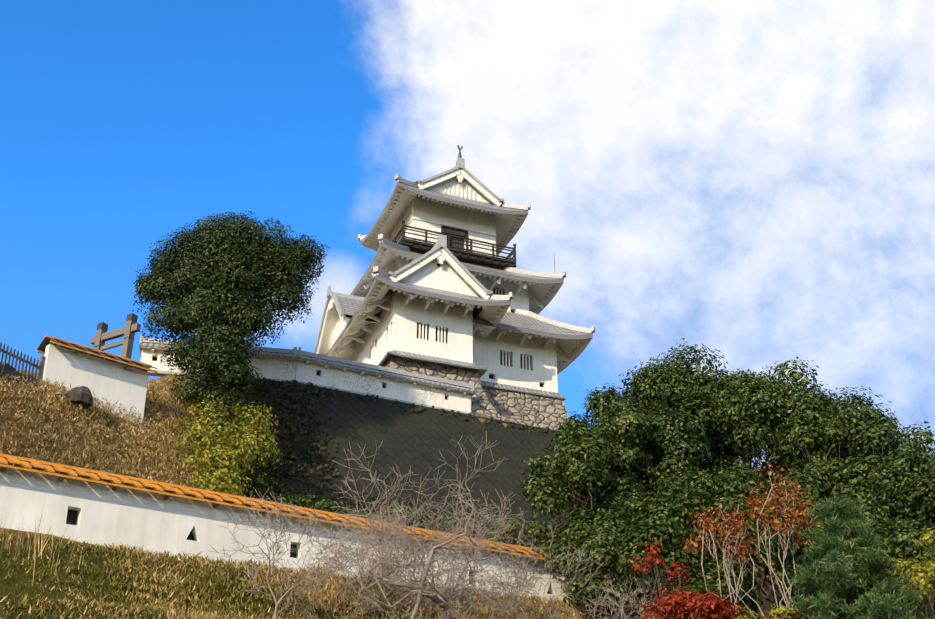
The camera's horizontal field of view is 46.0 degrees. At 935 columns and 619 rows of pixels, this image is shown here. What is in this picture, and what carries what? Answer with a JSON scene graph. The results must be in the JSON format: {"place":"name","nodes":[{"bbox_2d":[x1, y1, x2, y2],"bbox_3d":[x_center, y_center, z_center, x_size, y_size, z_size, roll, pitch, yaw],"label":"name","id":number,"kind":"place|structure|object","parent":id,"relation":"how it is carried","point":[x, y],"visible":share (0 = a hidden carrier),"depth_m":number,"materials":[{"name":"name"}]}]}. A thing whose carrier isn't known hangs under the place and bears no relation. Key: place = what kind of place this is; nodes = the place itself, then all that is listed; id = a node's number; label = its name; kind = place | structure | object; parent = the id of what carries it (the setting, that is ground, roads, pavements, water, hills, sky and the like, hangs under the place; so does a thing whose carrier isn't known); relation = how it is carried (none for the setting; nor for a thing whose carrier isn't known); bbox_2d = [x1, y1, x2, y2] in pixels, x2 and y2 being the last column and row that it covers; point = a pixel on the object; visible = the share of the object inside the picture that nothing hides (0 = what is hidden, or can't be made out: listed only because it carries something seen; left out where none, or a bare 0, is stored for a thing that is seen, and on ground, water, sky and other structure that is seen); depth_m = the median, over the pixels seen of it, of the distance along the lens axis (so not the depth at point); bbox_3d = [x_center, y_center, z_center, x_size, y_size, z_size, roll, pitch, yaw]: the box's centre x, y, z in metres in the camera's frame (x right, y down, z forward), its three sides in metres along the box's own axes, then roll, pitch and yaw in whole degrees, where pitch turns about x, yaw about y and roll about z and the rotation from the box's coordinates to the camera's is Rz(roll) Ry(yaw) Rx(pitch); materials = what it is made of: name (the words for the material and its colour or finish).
{"place":"outdoors","nodes":[
{"label":"outdoors","id":0,"kind":"place"},
{"bbox_2d":[139,335,300,381],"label":"terrace wall","id":1,"kind":"structure","parent":0,"point":[276,364],"depth_m":51.99,"materials":[{"name":"paint"}]},
{"bbox_2d":[0,369,818,618],"bbox_3d":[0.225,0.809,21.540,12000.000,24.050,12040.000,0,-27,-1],"label":"terrain","id":2,"kind":"structure","parent":0,"point":[7,586],"depth_m":28.52,"materials":[{"name":"brown plant"}]},
{"bbox_2d":[0,362,58,398],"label":"stone fence wall","id":3,"kind":"structure","parent":2,"relation":"on","point":[6,369],"depth_m":38.25,"materials":[{"name":"grey stone"}]},
{"bbox_2d":[0,341,45,380],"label":"picket fence","id":4,"kind":"object","parent":3,"relation":"on","point":[40,367],"visible":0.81,"depth_m":39.61,"materials":[{"name":"grey wood"}]},
{"bbox_2d":[0,510,82,577],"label":"pampas stalks","id":5,"kind":"object","parent":2,"relation":"on","point":[19,544],"visible":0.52,"depth_m":26.86,"materials":[{"name":"plant"}]},
{"bbox_2d":[65,386,92,408],"bbox_3d":[-14.055,3.151,39.865,0.954,0.655,0.751,0,-27,-1],"label":"boulder","id":6,"kind":"object","parent":2,"relation":"on","point":[81,395],"visible":0.88,"depth_m":39.65,"materials":[{"name":"grey stone"}]},
{"bbox_2d":[37,335,157,429],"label":"wall","id":7,"kind":"structure","parent":2,"relation":"on","point":[123,382],"depth_m":41.72,"materials":[{"name":"paint"}]},
{"bbox_2d":[90,313,140,358],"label":"wooden gate","id":8,"kind":"structure","parent":2,"relation":"on","point":[128,331],"depth_m":53.02,"materials":[{"name":"grey wood"}]},
{"bbox_2d":[0,372,244,501],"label":"straw tufts","id":9,"kind":"object","parent":2,"relation":"on","point":[21,389],"visible":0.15,"depth_m":39.73,"materials":[{"name":"brown plant"}]},
{"bbox_2d":[164,393,282,499],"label":"brow shrub","id":10,"kind":"object","parent":2,"relation":"on","point":[237,441],"depth_m":43.22,"materials":[{"name":"green plant"}]},
{"bbox_2d":[132,211,329,443],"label":"evergreen","id":11,"kind":"object","parent":2,"relation":"on","point":[227,241],"depth_m":47.43,"materials":[{"name":"green plant"}]},
{"bbox_2d":[216,462,277,494],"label":"undergrowth foliage","id":12,"kind":"object","parent":2,"relation":"on","point":[262,482],"depth_m":43.73,"materials":[{"name":"green plant"}]},
{"bbox_2d":[209,490,361,618],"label":"bare cherry","id":13,"kind":"object","parent":2,"relation":"on","point":[280,558],"visible":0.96,"depth_m":29.01,"materials":[{"name":"grey plant"}]},
{"bbox_2d":[265,484,309,506],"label":"undergrowth foliage","id":14,"kind":"object","parent":2,"relation":"on","point":[284,499],"depth_m":43.62,"materials":[{"name":"green plant"}]},
{"bbox_2d":[0,453,613,607],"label":"wall","id":15,"kind":"structure","parent":2,"relation":"on","point":[90,506],"depth_m":31.04,"materials":[{"name":"paint"}]},
{"bbox_2d":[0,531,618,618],"bbox_3d":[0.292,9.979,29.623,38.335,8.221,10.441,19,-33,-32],"label":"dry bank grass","id":16,"kind":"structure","parent":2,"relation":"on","point":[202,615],"depth_m":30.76,"materials":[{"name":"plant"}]},
{"bbox_2d":[280,493,348,513],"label":"undergrowth foliage","id":17,"kind":"object","parent":2,"relation":"on","point":[322,504],"depth_m":43.15,"materials":[{"name":"green plant"}]},
{"bbox_2d":[327,500,396,523],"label":"undergrowth foliage","id":18,"kind":"object","parent":2,"relation":"on","point":[342,504],"visible":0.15,"depth_m":44.10,"materials":[{"name":"plant"}]},
{"bbox_2d":[313,501,438,599],"bbox_3d":[-2.727,7.177,32.228,3.488,3.090,2.988,25,-36,-39],"label":"bare shrub","id":19,"kind":"object","parent":2,"relation":"on","point":[407,548],"visible":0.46,"depth_m":32.03,"materials":[{"name":"grey plant"}]},
{"bbox_2d":[374,498,436,527],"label":"undergrowth foliage","id":20,"kind":"object","parent":2,"relation":"on","point":[405,512],"depth_m":45.39,"materials":[{"name":"green plant"}]},
{"bbox_2d":[299,435,537,618],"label":"bare cherry","id":21,"kind":"object","parent":2,"relation":"on","point":[441,600],"visible":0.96,"depth_m":29.96,"materials":[{"name":"grey plant"}]},
{"bbox_2d":[409,510,474,536],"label":"undergrowth foliage","id":22,"kind":"object","parent":2,"relation":"on","point":[442,522],"depth_m":45.20,"materials":[{"name":"plant"}]},
{"bbox_2d":[229,381,694,548],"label":"revetment wall","id":23,"kind":"structure","parent":2,"relation":"on","point":[417,441],"depth_m":52.08,"materials":[{"name":"grey stone"}]},
{"bbox_2d":[293,347,475,413],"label":"terrace wall","id":24,"kind":"structure","parent":23,"relation":"on","point":[334,373],"depth_m":54.13,"materials":[{"name":"paint"}]},
{"bbox_2d":[219,377,557,541],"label":"ivy","id":25,"kind":"object","parent":23,"relation":"attached to","point":[267,400],"visible":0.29,"depth_m":49.65,"materials":[{"name":"green plant"}]},
{"bbox_2d":[383,356,569,430],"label":"stone foundation","id":26,"kind":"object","parent":2,"relation":"on","point":[535,410],"depth_m":60.08,"materials":[{"name":"beige stone"}]},
{"bbox_2d":[313,145,594,400],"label":"castle keep","id":27,"kind":"structure","parent":26,"relation":"on","point":[441,282],"depth_m":62.90,"materials":[{"name":"paint"}]},
{"bbox_2d":[444,511,518,544],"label":"undergrowth foliage","id":28,"kind":"object","parent":2,"relation":"on","point":[504,540],"depth_m":45.95,"materials":[{"name":"plant"}]},
{"bbox_2d":[461,511,529,541],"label":"undergrowth foliage","id":29,"kind":"object","parent":2,"relation":"on","point":[511,526],"depth_m":46.50,"materials":[{"name":"plant"}]},
{"bbox_2d":[502,516,565,546],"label":"undergrowth foliage","id":30,"kind":"object","parent":2,"relation":"on","point":[536,530],"depth_m":46.42,"materials":[{"name":"green plant"}]},
{"bbox_2d":[474,525,608,618],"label":"bare cherry","id":31,"kind":"object","parent":2,"relation":"on","point":[520,585],"visible":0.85,"depth_m":32.16,"materials":[{"name":"grey plant"}]},
{"bbox_2d":[516,424,648,618],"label":"tree","id":32,"kind":"object","parent":2,"relation":"on","point":[582,468],"depth_m":38.87,"materials":[{"name":"green plant"}]},
{"bbox_2d":[546,387,656,606],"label":"tree","id":33,"kind":"object","parent":2,"relation":"on","point":[566,428],"depth_m":42.25,"materials":[{"name":"green plant"}]},
{"bbox_2d":[572,575,666,618],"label":"bare shrub","id":34,"kind":"object","parent":2,"relation":"on","point":[621,608],"visible":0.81,"depth_m":35.05,"materials":[{"name":"plant"}]},
{"bbox_2d":[541,516,700,618],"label":"bush","id":35,"kind":"object","parent":2,"relation":"on","point":[638,537],"depth_m":36.64,"materials":[{"name":"green plant"}]},
{"bbox_2d":[561,383,717,607],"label":"tree","id":36,"kind":"object","parent":2,"relation":"on","point":[634,427],"depth_m":41.17,"materials":[{"name":"green plant"}]},
{"bbox_2d":[633,609,657,618],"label":"yellow shrub","id":37,"kind":"object","parent":2,"relation":"on","point":[654,616],"visible":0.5,"depth_m":32.45,"materials":[{"name":"yellow plant"}]},
{"bbox_2d":[626,540,690,613],"bbox_3d":[5.864,9.815,32.821,2.049,5.776,1.496,0,-27,-1],"label":"small red maple","id":38,"kind":"object","parent":2,"relation":"on","point":[658,560],"depth_m":33.68,"materials":[{"name":"red plant"}]},
{"bbox_2d":[619,363,712,611],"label":"tree","id":39,"kind":"object","parent":2,"relation":"on","point":[660,395],"depth_m":44.04,"materials":[{"name":"green plant"}]},
{"bbox_2d":[639,564,721,618],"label":"evergreen oak foliage","id":40,"kind":"object","parent":2,"relation":"on","point":[696,585],"depth_m":35.87,"materials":[{"name":"plant"}]},
{"bbox_2d":[636,583,749,618],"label":"shrub","id":41,"kind":"object","parent":2,"relation":"on","point":[720,609],"depth_m":31.52,"materials":[{"name":"red plant"}]},
{"bbox_2d":[619,338,773,581],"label":"tree","id":42,"kind":"object","parent":2,"relation":"on","point":[688,391],"depth_m":43.07,"materials":[{"name":"green plant"}]},
{"bbox_2d":[618,467,777,618],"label":"tree","id":43,"kind":"object","parent":2,"relation":"on","point":[678,510],"depth_m":37.88,"materials":[{"name":"green plant"}]},
{"bbox_2d":[682,506,763,613],"bbox_3d":[7.843,9.420,32.551,2.360,7.234,2.394,0,-27,-1],"label":"red-leaved tree","id":44,"kind":"object","parent":2,"relation":"on","point":[707,521],"depth_m":33.50,"materials":[{"name":"brown plant"}]},
{"bbox_2d":[692,367,771,618],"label":"tree","id":45,"kind":"object","parent":2,"relation":"on","point":[724,444],"depth_m":44.49,"materials":[{"name":"green plant"}]},
{"bbox_2d":[701,465,824,618],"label":"tree","id":46,"kind":"object","parent":2,"relation":"on","point":[801,511],"depth_m":33.95,"materials":[{"name":"orange plant"}]},
{"bbox_2d":[732,603,798,618],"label":"bush","id":47,"kind":"object","parent":2,"relation":"on","point":[753,615],"depth_m":30.89,"materials":[{"name":"plant"}]},
{"bbox_2d":[699,357,845,618],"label":"tree","id":48,"kind":"object","parent":2,"relation":"on","point":[773,382],"depth_m":42.27,"materials":[{"name":"green plant"}]},
{"bbox_2d":[696,468,851,617],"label":"tree","id":49,"kind":"object","parent":2,"relation":"on","point":[807,495],"depth_m":37.39,"materials":[{"name":"green plant"}]},
{"bbox_2d":[763,606,812,618],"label":"bush","id":50,"kind":"object","parent":2,"relation":"on","point":[772,615],"depth_m":30.93,"materials":[{"name":"green plant"}]},
{"bbox_2d":[751,382,855,521],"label":"tree","id":51,"kind":"object","parent":2,"relation":"on","point":[780,415],"depth_m":42.27,"materials":[{"name":"green plant"}]},
{"bbox_2d":[765,385,908,504],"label":"tree","id":52,"kind":"object","parent":2,"relation":"on","point":[842,426],"depth_m":40.47,"materials":[{"name":"green plant"}]},
{"bbox_2d":[800,516,909,618],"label":"pine trunk","id":53,"kind":"object","parent":2,"relation":"on","point":[845,587],"visible":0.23,"depth_m":30.38,"materials":[{"name":"brown plant"}]},
{"bbox_2d":[787,490,931,618],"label":"pine needle tufts","id":54,"kind":"object","parent":53,"relation":"attached to","point":[871,599],"visible":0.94,"depth_m":30.35,"materials":[{"name":"green plant"}]},
{"bbox_2d":[786,492,934,618],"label":"tree","id":55,"kind":"object","parent":2,"relation":"on","point":[878,517],"depth_m":36.89,"materials":[{"name":"green plant"}]},
{"bbox_2d":[824,417,934,533],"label":"tree","id":56,"kind":"object","parent":2,"relation":"on","point":[900,456],"depth_m":38.56,"materials":[{"name":"green plant"}]},
{"bbox_2d":[876,527,934,618],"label":"yellow shrub","id":57,"kind":"object","parent":2,"relation":"on","point":[921,576],"depth_m":30.81,"materials":[{"name":"yellow plant"}]},
{"bbox_2d":[878,445,934,538],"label":"tree","id":58,"kind":"object","parent":2,"relation":"on","point":[922,487],"depth_m":37.03,"materials":[{"name":"green plant"}]},
{"bbox_2d":[0,0,934,529],"label":"sky","id":59,"kind":"structure","parent":0,"point":[752,182],"materials":[{"name":"blue"}]},
{"bbox_2d":[880,513,934,618],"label":"shrub","id":60,"kind":"object","parent":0,"point":[904,540],"depth_m":34.83,"materials":[{"name":"green plant"}]}
]}

